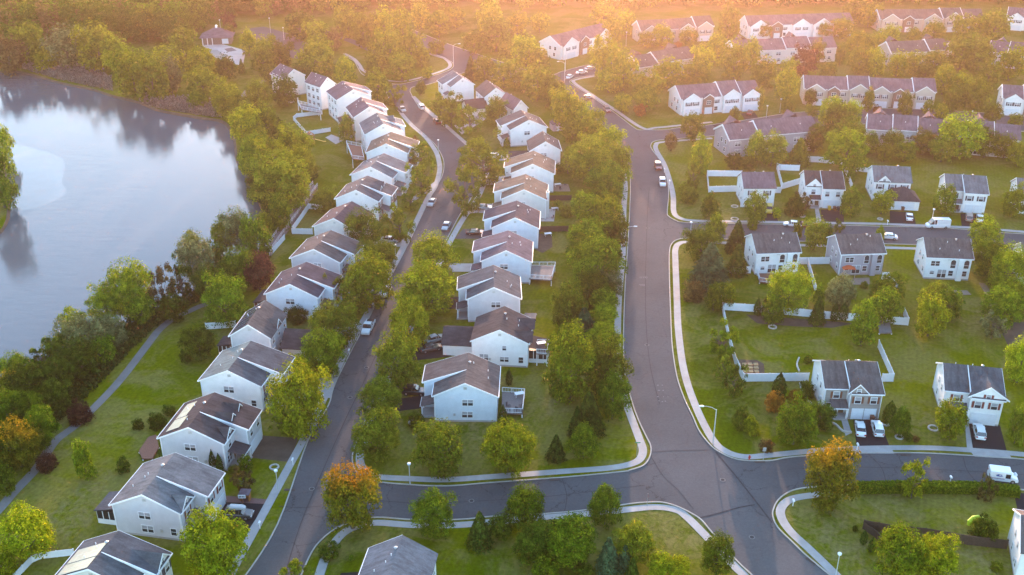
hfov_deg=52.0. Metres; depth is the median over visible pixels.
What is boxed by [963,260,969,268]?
window
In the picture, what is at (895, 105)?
garage door
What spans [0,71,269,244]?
lake bank
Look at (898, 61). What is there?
tree
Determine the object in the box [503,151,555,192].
house
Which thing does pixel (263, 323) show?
house
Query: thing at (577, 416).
conifer tree
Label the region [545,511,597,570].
tree
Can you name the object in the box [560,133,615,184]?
tree
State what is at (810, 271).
fence
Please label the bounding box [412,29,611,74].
kerb
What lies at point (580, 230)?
tree
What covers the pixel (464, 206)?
tree
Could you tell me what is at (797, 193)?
tree
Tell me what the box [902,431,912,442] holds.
shrub
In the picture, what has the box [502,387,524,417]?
deck
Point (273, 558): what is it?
residential street
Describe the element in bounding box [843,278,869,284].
patio
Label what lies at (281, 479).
sidewalk
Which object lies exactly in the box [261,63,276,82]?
tree
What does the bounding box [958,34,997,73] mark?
tree
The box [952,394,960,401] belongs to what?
window
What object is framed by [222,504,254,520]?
parked car
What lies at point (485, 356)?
window
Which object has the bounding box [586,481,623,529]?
tree
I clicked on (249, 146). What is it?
tree
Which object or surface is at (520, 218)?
house
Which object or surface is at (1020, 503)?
driveway
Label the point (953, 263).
window
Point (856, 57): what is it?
tree
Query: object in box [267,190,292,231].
tree
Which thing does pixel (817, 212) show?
front walk
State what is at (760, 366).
mulch bed
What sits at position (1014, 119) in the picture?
tree
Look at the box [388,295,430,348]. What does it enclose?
tree
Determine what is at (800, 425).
tree
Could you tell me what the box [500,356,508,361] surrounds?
window
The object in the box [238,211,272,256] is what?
tree
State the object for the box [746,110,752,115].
parked car
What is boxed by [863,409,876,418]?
garage door
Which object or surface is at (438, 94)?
tree
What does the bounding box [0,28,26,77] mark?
tree
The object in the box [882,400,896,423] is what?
columnar shrub
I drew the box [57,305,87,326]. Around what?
tree
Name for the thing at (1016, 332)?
mulch bed
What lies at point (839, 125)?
tree
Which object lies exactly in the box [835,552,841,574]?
street lamp
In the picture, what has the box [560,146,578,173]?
tree
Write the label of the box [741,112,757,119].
driveway
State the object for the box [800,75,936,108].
townhouse row
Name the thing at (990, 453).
driveway apron
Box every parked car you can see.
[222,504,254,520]
[380,235,398,243]
[399,106,405,111]
[401,384,423,396]
[417,103,424,109]
[419,342,442,353]
[424,333,441,342]
[427,198,436,206]
[433,118,440,124]
[441,221,451,230]
[466,228,483,235]
[475,203,491,209]
[565,74,573,78]
[576,69,587,74]
[584,66,594,70]
[584,94,591,99]
[603,105,610,112]
[654,161,661,169]
[659,177,665,185]
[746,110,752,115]
[765,203,772,213]
[783,220,801,226]
[854,420,865,436]
[870,420,884,436]
[884,232,897,239]
[905,213,912,220]
[965,213,972,221]
[972,423,986,439]
[976,214,983,221]
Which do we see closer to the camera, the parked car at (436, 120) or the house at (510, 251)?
the house at (510, 251)
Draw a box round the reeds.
[22,56,221,117]
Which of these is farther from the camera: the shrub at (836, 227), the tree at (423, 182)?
the tree at (423, 182)
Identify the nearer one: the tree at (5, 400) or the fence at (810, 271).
the tree at (5, 400)
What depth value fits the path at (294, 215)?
274.29 m
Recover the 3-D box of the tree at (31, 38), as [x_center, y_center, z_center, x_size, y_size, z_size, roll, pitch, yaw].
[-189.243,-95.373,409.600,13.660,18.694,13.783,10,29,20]
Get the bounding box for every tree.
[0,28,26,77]
[0,123,15,160]
[0,131,20,210]
[0,349,33,382]
[0,367,21,395]
[0,385,23,427]
[0,413,44,473]
[0,424,11,469]
[0,460,17,496]
[0,500,57,563]
[0,548,17,574]
[3,358,47,398]
[7,18,43,64]
[7,389,44,424]
[20,403,62,449]
[29,335,57,367]
[30,352,77,391]
[31,377,73,413]
[32,44,59,70]
[37,20,86,69]
[40,325,80,360]
[52,309,118,356]
[52,336,101,381]
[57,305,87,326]
[68,17,115,71]
[71,436,98,480]
[84,280,127,320]
[84,333,116,364]
[86,312,128,350]
[94,255,155,319]
[99,29,124,52]
[100,43,153,97]
[101,31,131,76]
[122,283,157,324]
[131,46,171,101]
[146,261,181,312]
[147,40,184,78]
[154,52,182,94]
[157,292,188,322]
[167,251,192,299]
[169,24,197,66]
[174,227,214,284]
[176,319,217,361]
[177,501,250,574]
[181,65,218,96]
[182,229,198,243]
[184,43,217,77]
[186,89,207,108]
[189,259,225,302]
[200,268,250,327]
[206,76,237,108]
[206,237,227,270]
[210,215,236,251]
[214,87,252,122]
[215,52,239,80]
[215,244,255,290]
[218,204,249,251]
[220,11,237,28]
[222,23,235,38]
[227,100,267,145]
[229,465,255,490]
[236,129,270,170]
[237,148,256,175]
[238,27,257,55]
[238,59,246,74]
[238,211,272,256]
[240,250,275,291]
[244,74,272,107]
[244,163,264,202]
[246,147,312,212]
[247,119,307,179]
[249,39,276,73]
[254,98,279,139]
[255,33,269,62]
[255,183,282,208]
[255,209,273,237]
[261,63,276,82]
[264,356,334,444]
[266,39,291,65]
[267,33,275,43]
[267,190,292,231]
[268,72,300,107]
[268,399,291,431]
[275,122,314,153]
[279,558,316,574]
[284,6,314,41]
[288,351,316,374]
[289,59,311,84]
[290,150,322,185]
[294,34,335,76]
[299,324,346,376]
[301,17,330,45]
[306,297,361,348]
[318,457,383,537]
[323,273,344,303]
[324,25,342,50]
[331,4,361,39]
[331,53,357,83]
[337,112,355,142]
[339,277,378,313]
[340,246,396,312]
[343,204,383,244]
[347,7,376,48]
[350,405,402,464]
[353,374,402,420]
[356,235,398,268]
[364,57,381,78]
[364,67,392,99]
[365,51,389,74]
[371,315,422,391]
[372,25,404,64]
[373,4,395,42]
[380,202,415,242]
[382,83,407,109]
[383,48,416,80]
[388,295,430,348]
[389,5,411,41]
[392,256,457,322]
[392,284,434,323]
[397,26,426,62]
[400,186,422,211]
[404,160,435,196]
[407,140,434,173]
[407,486,457,539]
[409,1,430,28]
[409,417,464,480]
[410,42,430,66]
[410,227,462,274]
[415,79,426,94]
[420,66,432,78]
[424,9,451,36]
[426,90,454,115]
[433,92,465,127]
[442,164,480,216]
[445,6,465,28]
[455,104,486,133]
[457,126,490,165]
[457,126,511,187]
[459,27,486,54]
[463,55,480,81]
[464,511,497,555]
[471,52,496,81]
[474,0,502,36]
[478,415,541,481]
[482,10,512,51]
[484,94,508,126]
[487,512,513,542]
[488,56,515,88]
[498,40,514,58]
[501,479,546,530]
[506,10,530,33]
[509,29,545,67]
[511,63,529,93]
[511,515,557,565]
[520,59,550,101]
[527,46,550,71]
[530,12,549,32]
[531,550,561,574]
[537,71,565,109]
[540,317,601,404]
[544,434,567,464]
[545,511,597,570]
[546,81,585,130]
[549,280,588,331]
[557,324,578,352]
[559,118,579,143]
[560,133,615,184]
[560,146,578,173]
[561,274,590,304]
[563,228,629,290]
[563,421,602,461]
[565,214,613,261]
[567,406,582,439]
[569,99,593,131]
[570,189,602,222]
[572,115,603,142]
[572,307,595,344]
[573,269,616,308]
[575,390,607,441]
[576,131,605,159]
[583,159,632,201]
[585,107,606,127]
[585,319,624,352]
[586,330,636,400]
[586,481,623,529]
[587,33,620,77]
[588,0,616,24]
[588,286,619,313]
[590,303,618,328]
[593,121,628,156]
[593,192,623,227]
[594,66,622,93]
[594,536,622,574]
[595,366,632,422]
[599,268,623,297]
[602,16,625,45]
[602,208,629,258]
[606,43,640,93]
[608,140,632,175]
[611,516,656,565]
[614,93,632,112]
[615,545,631,573]
[617,7,635,36]
[625,557,638,574]
[632,67,665,104]
[633,103,648,116]
[634,85,660,110]
[637,31,653,47]
[645,548,677,574]
[650,54,687,88]
[651,22,674,47]
[664,130,677,150]
[666,553,691,574]
[678,25,698,47]
[679,56,709,83]
[679,221,721,263]
[680,110,706,141]
[682,242,731,293]
[685,153,702,189]
[689,39,717,74]
[690,130,712,174]
[699,527,735,574]
[700,190,721,219]
[704,281,725,310]
[705,212,727,244]
[707,30,727,57]
[709,318,739,358]
[712,354,731,378]
[715,35,752,79]
[716,282,736,306]
[717,0,741,40]
[721,357,748,397]
[722,220,745,254]
[724,151,742,169]
[725,244,748,278]
[729,106,739,118]
[741,155,757,170]
[742,36,762,68]
[742,129,769,161]
[743,189,768,222]
[748,53,778,88]
[755,85,766,109]
[758,21,772,36]
[759,127,789,166]
[761,291,786,324]
[766,260,816,316]
[774,64,800,100]
[775,386,819,448]
[778,56,800,74]
[780,97,797,112]
[784,137,811,168]
[789,191,805,200]
[792,42,818,75]
[801,195,812,209]
[802,215,829,250]
[803,87,818,104]
[803,122,827,151]
[803,435,861,515]
[805,103,819,116]
[807,296,825,326]
[809,399,837,430]
[810,37,826,63]
[815,95,848,124]
[818,20,833,35]
[818,126,870,172]
[819,59,837,75]
[824,99,853,133]
[824,272,857,308]
[831,14,856,39]
[831,115,866,139]
[835,42,847,65]
[839,184,864,218]
[841,0,868,24]
[843,28,868,54]
[847,43,872,73]
[847,97,863,124]
[847,296,880,345]
[857,0,884,27]
[861,85,876,111]
[862,130,880,153]
[865,45,887,76]
[866,30,889,52]
[867,270,908,303]
[868,519,929,574]
[869,285,904,324]
[870,189,897,213]
[874,142,895,161]
[878,22,902,40]
[879,126,904,151]
[885,405,912,437]
[887,48,909,76]
[893,139,918,162]
[896,89,915,114]
[900,456,930,498]
[904,49,927,75]
[906,26,921,40]
[910,125,939,154]
[914,288,951,337]
[915,61,934,77]
[915,531,963,574]
[918,279,953,305]
[920,99,933,114]
[921,17,947,38]
[924,45,946,74]
[928,133,959,162]
[932,182,958,215]
[933,61,956,95]
[933,103,949,118]
[934,397,969,440]
[937,110,988,159]
[937,285,965,321]
[942,84,965,112]
[943,29,987,70]
[949,12,980,39]
[950,68,975,99]
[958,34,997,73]
[961,73,993,114]
[968,213,1004,247]
[971,234,1008,277]
[973,125,1003,157]
[974,11,990,31]
[977,58,1004,90]
[978,5,1013,40]
[979,284,1023,329]
[979,309,1006,338]
[982,100,1003,122]
[984,240,1023,288]
[994,131,1022,157]
[995,42,1023,80]
[998,273,1023,317]
[1001,180,1023,217]
[1003,335,1023,384]
[1005,140,1023,167]
[1006,112,1023,125]
[1006,402,1023,445]
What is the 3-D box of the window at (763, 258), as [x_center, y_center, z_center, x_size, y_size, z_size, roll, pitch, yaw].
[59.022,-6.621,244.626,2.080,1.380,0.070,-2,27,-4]
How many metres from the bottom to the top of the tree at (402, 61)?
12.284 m
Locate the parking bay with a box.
[555,63,620,85]
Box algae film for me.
[7,144,66,209]
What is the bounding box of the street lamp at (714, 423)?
[699,405,716,443]
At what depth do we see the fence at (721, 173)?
304.00 m
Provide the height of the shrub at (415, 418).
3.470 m
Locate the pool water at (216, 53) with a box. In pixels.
[209,50,224,59]
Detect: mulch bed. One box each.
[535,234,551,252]
[738,359,764,373]
[746,314,851,327]
[1001,322,1023,347]
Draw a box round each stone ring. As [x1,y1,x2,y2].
[269,463,278,469]
[927,424,938,431]
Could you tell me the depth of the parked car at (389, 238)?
261.86 m
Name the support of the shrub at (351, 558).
on the ground
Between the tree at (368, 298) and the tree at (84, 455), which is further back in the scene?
the tree at (368, 298)
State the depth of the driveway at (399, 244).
262.16 m
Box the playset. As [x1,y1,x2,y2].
[307,131,325,141]
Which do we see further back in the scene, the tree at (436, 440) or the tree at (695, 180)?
the tree at (695, 180)
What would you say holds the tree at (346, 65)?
on the ground
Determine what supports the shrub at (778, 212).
on the ground
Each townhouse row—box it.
[539,23,611,59]
[624,43,693,79]
[632,15,714,44]
[668,80,761,115]
[713,109,815,156]
[725,31,836,64]
[739,12,853,38]
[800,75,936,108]
[864,107,1021,157]
[871,7,982,31]
[878,33,947,66]
[990,37,1023,68]
[997,84,1023,115]
[1007,7,1023,30]
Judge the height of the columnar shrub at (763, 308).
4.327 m
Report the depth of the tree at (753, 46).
406.50 m
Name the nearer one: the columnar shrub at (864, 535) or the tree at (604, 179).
the columnar shrub at (864, 535)
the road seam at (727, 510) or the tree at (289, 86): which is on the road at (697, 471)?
the road seam at (727, 510)
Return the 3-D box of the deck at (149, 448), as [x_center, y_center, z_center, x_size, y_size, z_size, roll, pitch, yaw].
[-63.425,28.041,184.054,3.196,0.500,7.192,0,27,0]
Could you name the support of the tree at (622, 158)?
on the ground
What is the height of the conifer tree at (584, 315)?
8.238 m
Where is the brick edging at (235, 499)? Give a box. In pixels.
[226,496,265,503]
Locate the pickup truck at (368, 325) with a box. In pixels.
[361,319,375,334]
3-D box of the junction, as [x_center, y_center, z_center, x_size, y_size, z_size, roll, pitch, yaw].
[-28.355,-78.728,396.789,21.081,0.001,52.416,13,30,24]
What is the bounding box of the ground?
[0,0,1023,574]
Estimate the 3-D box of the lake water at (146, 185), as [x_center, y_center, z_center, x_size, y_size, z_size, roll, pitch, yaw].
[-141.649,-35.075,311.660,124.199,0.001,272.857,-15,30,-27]
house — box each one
[55,530,172,574]
[94,452,226,540]
[156,392,262,470]
[197,340,295,410]
[199,25,234,44]
[216,300,327,359]
[252,262,341,318]
[270,64,305,96]
[289,230,362,277]
[304,72,335,109]
[312,201,374,239]
[326,81,371,121]
[334,175,397,220]
[337,97,387,141]
[349,153,412,195]
[358,535,437,574]
[359,112,405,156]
[365,132,419,168]
[420,352,500,421]
[437,71,474,101]
[441,306,549,367]
[456,265,521,321]
[461,80,504,115]
[470,230,533,283]
[481,200,540,248]
[492,174,548,218]
[496,110,547,146]
[500,92,528,117]
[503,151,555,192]
[508,131,561,163]
[736,171,776,206]
[744,232,801,274]
[798,170,845,208]
[811,359,884,419]
[825,233,886,275]
[865,165,920,210]
[914,237,973,280]
[932,362,1009,425]
[937,173,989,213]
[1007,508,1023,574]
[1010,177,1023,213]
[1013,242,1023,278]
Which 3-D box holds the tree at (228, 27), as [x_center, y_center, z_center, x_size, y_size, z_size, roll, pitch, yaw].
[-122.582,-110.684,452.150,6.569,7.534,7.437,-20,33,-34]
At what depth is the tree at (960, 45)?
403.45 m
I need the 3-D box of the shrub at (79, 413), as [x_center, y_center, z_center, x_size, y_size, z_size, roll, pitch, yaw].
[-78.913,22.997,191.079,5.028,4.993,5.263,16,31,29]
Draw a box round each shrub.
[34,449,59,473]
[66,398,96,426]
[115,455,130,474]
[131,418,143,429]
[146,415,162,431]
[148,411,167,428]
[157,448,162,456]
[162,404,175,416]
[178,350,190,363]
[208,449,215,467]
[215,453,223,470]
[228,464,240,473]
[237,453,252,470]
[284,304,308,325]
[286,40,294,50]
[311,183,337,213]
[317,540,341,561]
[348,554,355,561]
[383,99,388,105]
[407,409,425,428]
[427,39,446,54]
[498,405,507,425]
[503,137,510,147]
[505,369,512,385]
[548,383,560,396]
[551,199,561,209]
[555,163,563,172]
[558,202,574,217]
[571,560,594,574]
[674,41,682,46]
[678,180,692,191]
[678,186,698,203]
[682,278,704,303]
[729,404,748,430]
[743,414,760,436]
[747,213,757,230]
[753,297,761,315]
[758,438,775,452]
[761,296,767,311]
[764,390,785,412]
[771,371,787,397]
[772,207,781,217]
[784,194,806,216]
[786,388,801,403]
[793,220,802,237]
[799,380,815,401]
[803,355,812,363]
[811,283,824,305]
[819,418,833,430]
[822,221,835,244]
[830,302,838,321]
[833,218,845,232]
[839,302,848,321]
[845,168,855,182]
[852,525,858,532]
[859,529,867,545]
[860,281,867,288]
[867,537,875,552]
[873,104,881,112]
[875,225,885,239]
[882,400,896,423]
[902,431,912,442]
[912,435,920,442]
[967,511,998,541]
[977,473,999,501]
[990,560,1003,573]
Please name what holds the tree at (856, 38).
on the ground
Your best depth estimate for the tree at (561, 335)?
209.46 m
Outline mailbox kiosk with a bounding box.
[238,488,250,501]
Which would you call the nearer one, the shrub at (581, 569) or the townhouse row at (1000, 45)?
the shrub at (581, 569)
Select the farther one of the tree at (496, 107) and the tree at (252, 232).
the tree at (496, 107)
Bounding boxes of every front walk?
[815,209,820,220]
[841,420,850,434]
[965,423,972,447]
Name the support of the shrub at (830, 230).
on the ground
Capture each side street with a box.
[663,208,1023,274]
[713,449,1023,527]
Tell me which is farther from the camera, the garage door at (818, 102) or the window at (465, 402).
the garage door at (818, 102)
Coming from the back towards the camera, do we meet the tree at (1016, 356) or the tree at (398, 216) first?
the tree at (398, 216)
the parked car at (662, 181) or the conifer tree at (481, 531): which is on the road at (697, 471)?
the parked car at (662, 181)
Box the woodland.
[0,0,1023,53]
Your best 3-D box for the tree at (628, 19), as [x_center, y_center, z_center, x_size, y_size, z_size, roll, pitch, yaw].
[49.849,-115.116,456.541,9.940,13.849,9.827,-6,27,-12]
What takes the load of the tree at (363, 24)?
on the ground
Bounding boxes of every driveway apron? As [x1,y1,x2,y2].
[250,504,272,532]
[323,383,334,397]
[855,447,893,453]
[969,449,1011,458]
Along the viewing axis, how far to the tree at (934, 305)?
216.45 m
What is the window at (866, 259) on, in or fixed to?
in the house at (863, 254)
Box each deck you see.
[139,435,159,460]
[203,44,244,64]
[297,100,320,117]
[346,140,363,167]
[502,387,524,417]
[524,313,536,318]
[529,262,555,285]
[536,339,547,365]
[757,269,775,283]
[878,321,891,334]
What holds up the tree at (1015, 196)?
on the ground
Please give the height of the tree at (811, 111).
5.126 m
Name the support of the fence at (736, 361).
on the ground
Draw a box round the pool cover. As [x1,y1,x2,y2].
[225,47,235,51]
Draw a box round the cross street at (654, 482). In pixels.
[320,458,695,538]
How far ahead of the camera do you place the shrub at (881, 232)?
261.62 m
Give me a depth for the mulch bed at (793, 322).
225.35 m
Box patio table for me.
[514,391,524,394]
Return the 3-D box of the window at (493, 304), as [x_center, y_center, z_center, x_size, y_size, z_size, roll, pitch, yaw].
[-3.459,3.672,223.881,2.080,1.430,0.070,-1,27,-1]
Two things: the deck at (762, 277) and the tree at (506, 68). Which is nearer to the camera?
the deck at (762, 277)
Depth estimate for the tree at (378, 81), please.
368.54 m
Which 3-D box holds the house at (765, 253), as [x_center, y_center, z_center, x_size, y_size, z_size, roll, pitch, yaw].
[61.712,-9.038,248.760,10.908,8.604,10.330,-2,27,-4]
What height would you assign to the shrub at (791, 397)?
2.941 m
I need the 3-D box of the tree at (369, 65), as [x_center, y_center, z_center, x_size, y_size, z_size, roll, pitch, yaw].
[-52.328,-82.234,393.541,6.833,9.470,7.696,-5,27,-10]
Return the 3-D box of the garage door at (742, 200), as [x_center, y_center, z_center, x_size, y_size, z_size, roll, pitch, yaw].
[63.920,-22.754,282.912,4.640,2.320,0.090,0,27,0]
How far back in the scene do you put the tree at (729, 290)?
229.12 m
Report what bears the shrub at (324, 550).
on the ground
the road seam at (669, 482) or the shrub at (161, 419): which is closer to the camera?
the road seam at (669, 482)
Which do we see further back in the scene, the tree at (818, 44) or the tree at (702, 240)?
the tree at (818, 44)
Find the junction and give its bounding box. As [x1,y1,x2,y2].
[388,61,466,94]
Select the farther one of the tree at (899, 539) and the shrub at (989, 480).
the shrub at (989, 480)
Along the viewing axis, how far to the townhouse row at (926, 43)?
413.30 m
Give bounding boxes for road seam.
[285,322,389,573]
[380,485,642,502]
[645,194,659,403]
[651,457,691,506]
[700,504,754,517]
[715,452,772,522]
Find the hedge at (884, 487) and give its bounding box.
[855,479,1020,498]
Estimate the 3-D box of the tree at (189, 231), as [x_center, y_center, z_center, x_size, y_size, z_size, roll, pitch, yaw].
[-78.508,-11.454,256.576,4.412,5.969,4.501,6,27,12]
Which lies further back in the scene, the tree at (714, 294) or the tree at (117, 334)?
the tree at (714, 294)
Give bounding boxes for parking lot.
[242,27,307,58]
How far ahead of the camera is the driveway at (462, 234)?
266.00 m
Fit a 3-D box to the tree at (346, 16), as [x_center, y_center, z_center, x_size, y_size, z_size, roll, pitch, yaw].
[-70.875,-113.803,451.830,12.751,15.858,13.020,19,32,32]
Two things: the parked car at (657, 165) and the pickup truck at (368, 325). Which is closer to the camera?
the pickup truck at (368, 325)
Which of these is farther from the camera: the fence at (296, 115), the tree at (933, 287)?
the fence at (296, 115)
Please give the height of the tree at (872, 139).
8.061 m
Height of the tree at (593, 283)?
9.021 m
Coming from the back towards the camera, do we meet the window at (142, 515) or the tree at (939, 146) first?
the tree at (939, 146)
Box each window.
[137,511,150,519]
[141,524,154,533]
[164,560,169,573]
[170,528,177,536]
[184,443,195,450]
[185,505,190,514]
[186,456,198,461]
[209,492,213,503]
[217,481,221,491]
[223,386,234,392]
[227,453,231,463]
[251,400,256,406]
[285,298,294,304]
[462,399,472,405]
[462,411,472,417]
[479,353,488,360]
[491,302,500,307]
[500,264,507,269]
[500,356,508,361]
[518,357,523,363]
[734,149,740,155]
[761,256,769,261]
[767,264,776,272]
[779,254,784,262]
[792,254,797,261]
[833,391,839,398]
[845,257,853,262]
[851,265,860,273]
[854,397,861,403]
[863,255,869,263]
[870,397,877,403]
[877,255,882,262]
[930,260,940,265]
[936,269,946,277]
[947,270,953,275]
[950,260,956,268]
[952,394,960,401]
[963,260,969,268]
[974,401,981,408]
[978,196,983,201]
[990,403,998,410]
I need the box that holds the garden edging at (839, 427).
[799,382,851,432]
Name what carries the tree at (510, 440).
on the ground
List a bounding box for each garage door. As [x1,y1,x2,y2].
[211,492,225,519]
[222,39,228,43]
[250,428,261,453]
[567,51,574,58]
[685,108,698,115]
[700,35,710,40]
[704,107,711,113]
[725,105,737,112]
[740,199,749,206]
[744,104,757,110]
[754,34,764,38]
[773,33,779,37]
[796,32,806,35]
[807,99,821,105]
[822,200,839,208]
[850,408,863,418]
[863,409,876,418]
[873,101,886,107]
[893,101,901,107]
[915,103,923,108]
[963,204,973,212]
[969,413,996,425]
[973,205,982,213]
[1004,109,1018,115]
[1010,25,1020,30]
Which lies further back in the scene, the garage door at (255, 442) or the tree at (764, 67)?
the tree at (764, 67)
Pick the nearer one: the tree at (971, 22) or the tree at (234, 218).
the tree at (234, 218)
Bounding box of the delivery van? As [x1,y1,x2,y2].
[925,217,951,228]
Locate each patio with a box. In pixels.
[325,134,340,143]
[540,209,554,220]
[553,184,569,190]
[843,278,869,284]
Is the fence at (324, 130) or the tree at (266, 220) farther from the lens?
the fence at (324, 130)
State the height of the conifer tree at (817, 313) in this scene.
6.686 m
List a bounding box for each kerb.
[245,92,443,574]
[301,501,752,574]
[345,46,453,83]
[352,72,651,485]
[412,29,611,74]
[569,75,993,129]
[650,125,1023,233]
[669,238,1023,460]
[772,484,1023,574]
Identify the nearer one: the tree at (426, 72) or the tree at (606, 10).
the tree at (426, 72)
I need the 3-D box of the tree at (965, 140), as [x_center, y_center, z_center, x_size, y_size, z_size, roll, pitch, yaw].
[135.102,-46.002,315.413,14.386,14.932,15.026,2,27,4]
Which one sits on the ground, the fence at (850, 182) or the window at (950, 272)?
the fence at (850, 182)
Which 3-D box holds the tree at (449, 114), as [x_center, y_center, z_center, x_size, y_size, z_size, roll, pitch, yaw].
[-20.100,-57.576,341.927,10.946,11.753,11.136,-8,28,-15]
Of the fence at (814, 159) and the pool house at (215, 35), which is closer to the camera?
the fence at (814, 159)
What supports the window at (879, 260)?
in the house at (863, 254)
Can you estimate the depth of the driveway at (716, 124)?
348.55 m
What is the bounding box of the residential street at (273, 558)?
[247,92,478,574]
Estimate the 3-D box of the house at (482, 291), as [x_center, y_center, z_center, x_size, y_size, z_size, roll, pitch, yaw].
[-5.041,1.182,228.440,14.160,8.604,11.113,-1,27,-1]
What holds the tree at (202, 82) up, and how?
on the ground
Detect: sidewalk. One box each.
[227,113,441,573]
[315,504,748,574]
[344,53,451,81]
[356,96,646,481]
[571,76,712,129]
[653,137,1023,232]
[672,241,1023,458]
[776,492,840,574]
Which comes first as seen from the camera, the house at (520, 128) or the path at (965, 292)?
the path at (965, 292)
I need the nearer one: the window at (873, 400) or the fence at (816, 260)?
the window at (873, 400)
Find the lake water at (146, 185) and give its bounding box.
[0,73,261,375]
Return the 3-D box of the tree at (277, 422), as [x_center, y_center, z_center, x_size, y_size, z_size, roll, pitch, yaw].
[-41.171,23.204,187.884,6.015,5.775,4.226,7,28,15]
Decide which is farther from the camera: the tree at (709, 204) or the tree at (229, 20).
the tree at (229, 20)
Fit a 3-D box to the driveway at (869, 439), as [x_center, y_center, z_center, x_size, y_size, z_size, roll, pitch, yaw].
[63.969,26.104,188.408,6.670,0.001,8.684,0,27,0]
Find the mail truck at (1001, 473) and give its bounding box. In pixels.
[987,464,1017,483]
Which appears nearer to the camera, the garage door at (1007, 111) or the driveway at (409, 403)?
the driveway at (409, 403)
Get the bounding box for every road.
[326,31,388,55]
[411,30,827,574]
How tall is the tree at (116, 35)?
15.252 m
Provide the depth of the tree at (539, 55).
402.02 m
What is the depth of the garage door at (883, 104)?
363.56 m
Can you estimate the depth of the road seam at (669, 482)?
175.06 m
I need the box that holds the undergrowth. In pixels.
[4,104,317,470]
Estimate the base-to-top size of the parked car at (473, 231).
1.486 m
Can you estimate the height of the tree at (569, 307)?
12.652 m
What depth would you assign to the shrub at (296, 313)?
223.96 m
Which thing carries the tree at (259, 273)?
on the ground
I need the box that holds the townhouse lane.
[626,109,1023,148]
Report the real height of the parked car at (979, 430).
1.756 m
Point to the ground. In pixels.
(64, 496)
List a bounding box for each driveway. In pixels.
[214,502,263,528]
[285,376,327,407]
[340,572,358,574]
[364,239,403,248]
[390,395,423,410]
[411,182,433,202]
[412,340,450,359]
[430,297,458,308]
[448,263,472,271]
[454,116,485,133]
[455,229,483,238]
[471,204,491,212]
[487,176,504,184]
[713,119,737,126]
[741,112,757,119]
[763,212,777,220]
[821,209,843,221]
[853,419,888,445]
[890,211,915,223]
[960,213,983,226]
[969,424,1005,449]
[1015,493,1023,509]
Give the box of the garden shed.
[549,119,562,130]
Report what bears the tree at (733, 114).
on the ground
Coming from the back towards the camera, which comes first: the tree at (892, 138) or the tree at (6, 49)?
the tree at (6, 49)
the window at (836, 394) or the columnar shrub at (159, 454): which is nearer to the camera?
the columnar shrub at (159, 454)
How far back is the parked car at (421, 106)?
361.26 m
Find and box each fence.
[13,548,73,574]
[205,320,235,328]
[269,234,284,255]
[291,203,321,231]
[291,228,312,233]
[293,111,322,118]
[293,117,330,134]
[539,225,568,231]
[549,195,571,200]
[707,170,736,191]
[708,170,741,175]
[721,295,743,379]
[724,302,909,324]
[729,266,751,272]
[743,372,809,381]
[775,182,782,192]
[776,163,799,188]
[776,164,799,170]
[799,257,829,263]
[801,156,833,163]
[807,258,816,290]
[840,162,852,186]
[862,519,1008,548]
[862,522,882,543]
[877,339,894,381]
[903,309,908,321]
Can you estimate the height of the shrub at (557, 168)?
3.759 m
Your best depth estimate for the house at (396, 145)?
305.20 m
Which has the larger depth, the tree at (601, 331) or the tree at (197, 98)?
the tree at (197, 98)
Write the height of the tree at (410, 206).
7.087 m
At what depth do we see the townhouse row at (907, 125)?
323.86 m
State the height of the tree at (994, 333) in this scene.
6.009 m
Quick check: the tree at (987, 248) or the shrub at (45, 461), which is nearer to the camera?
the shrub at (45, 461)
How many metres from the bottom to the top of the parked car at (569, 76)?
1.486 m
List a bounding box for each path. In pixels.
[0,302,215,513]
[265,181,317,255]
[954,290,970,294]
[979,283,1000,336]
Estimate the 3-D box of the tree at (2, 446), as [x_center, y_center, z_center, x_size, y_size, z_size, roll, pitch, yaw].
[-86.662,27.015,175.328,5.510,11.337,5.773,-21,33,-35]
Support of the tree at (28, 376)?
on the ground
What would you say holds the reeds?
on the ground
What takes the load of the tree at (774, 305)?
on the mulch bed at (793, 322)
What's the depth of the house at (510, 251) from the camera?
241.87 m
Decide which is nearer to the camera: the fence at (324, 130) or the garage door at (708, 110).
the fence at (324, 130)
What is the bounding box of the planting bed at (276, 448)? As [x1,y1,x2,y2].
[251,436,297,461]
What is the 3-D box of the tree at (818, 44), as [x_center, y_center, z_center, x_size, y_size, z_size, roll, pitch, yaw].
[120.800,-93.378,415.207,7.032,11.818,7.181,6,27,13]
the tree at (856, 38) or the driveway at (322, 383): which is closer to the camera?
the driveway at (322, 383)
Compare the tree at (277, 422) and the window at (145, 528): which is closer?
the window at (145, 528)
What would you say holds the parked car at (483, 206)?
on the driveway at (480, 211)
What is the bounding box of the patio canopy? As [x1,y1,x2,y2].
[842,265,855,277]
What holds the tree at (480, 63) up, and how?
on the ground
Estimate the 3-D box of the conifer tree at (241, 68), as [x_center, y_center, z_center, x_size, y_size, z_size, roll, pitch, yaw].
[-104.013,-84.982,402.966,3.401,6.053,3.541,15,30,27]
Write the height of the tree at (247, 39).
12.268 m
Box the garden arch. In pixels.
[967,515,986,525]
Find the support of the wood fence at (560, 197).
on the ground
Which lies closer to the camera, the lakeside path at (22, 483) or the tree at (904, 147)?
the lakeside path at (22, 483)
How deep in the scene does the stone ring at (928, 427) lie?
189.61 m
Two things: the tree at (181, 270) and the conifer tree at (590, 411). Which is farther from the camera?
the tree at (181, 270)
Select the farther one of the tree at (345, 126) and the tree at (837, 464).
the tree at (345, 126)
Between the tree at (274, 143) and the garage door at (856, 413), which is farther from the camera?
the tree at (274, 143)
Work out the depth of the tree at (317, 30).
428.37 m

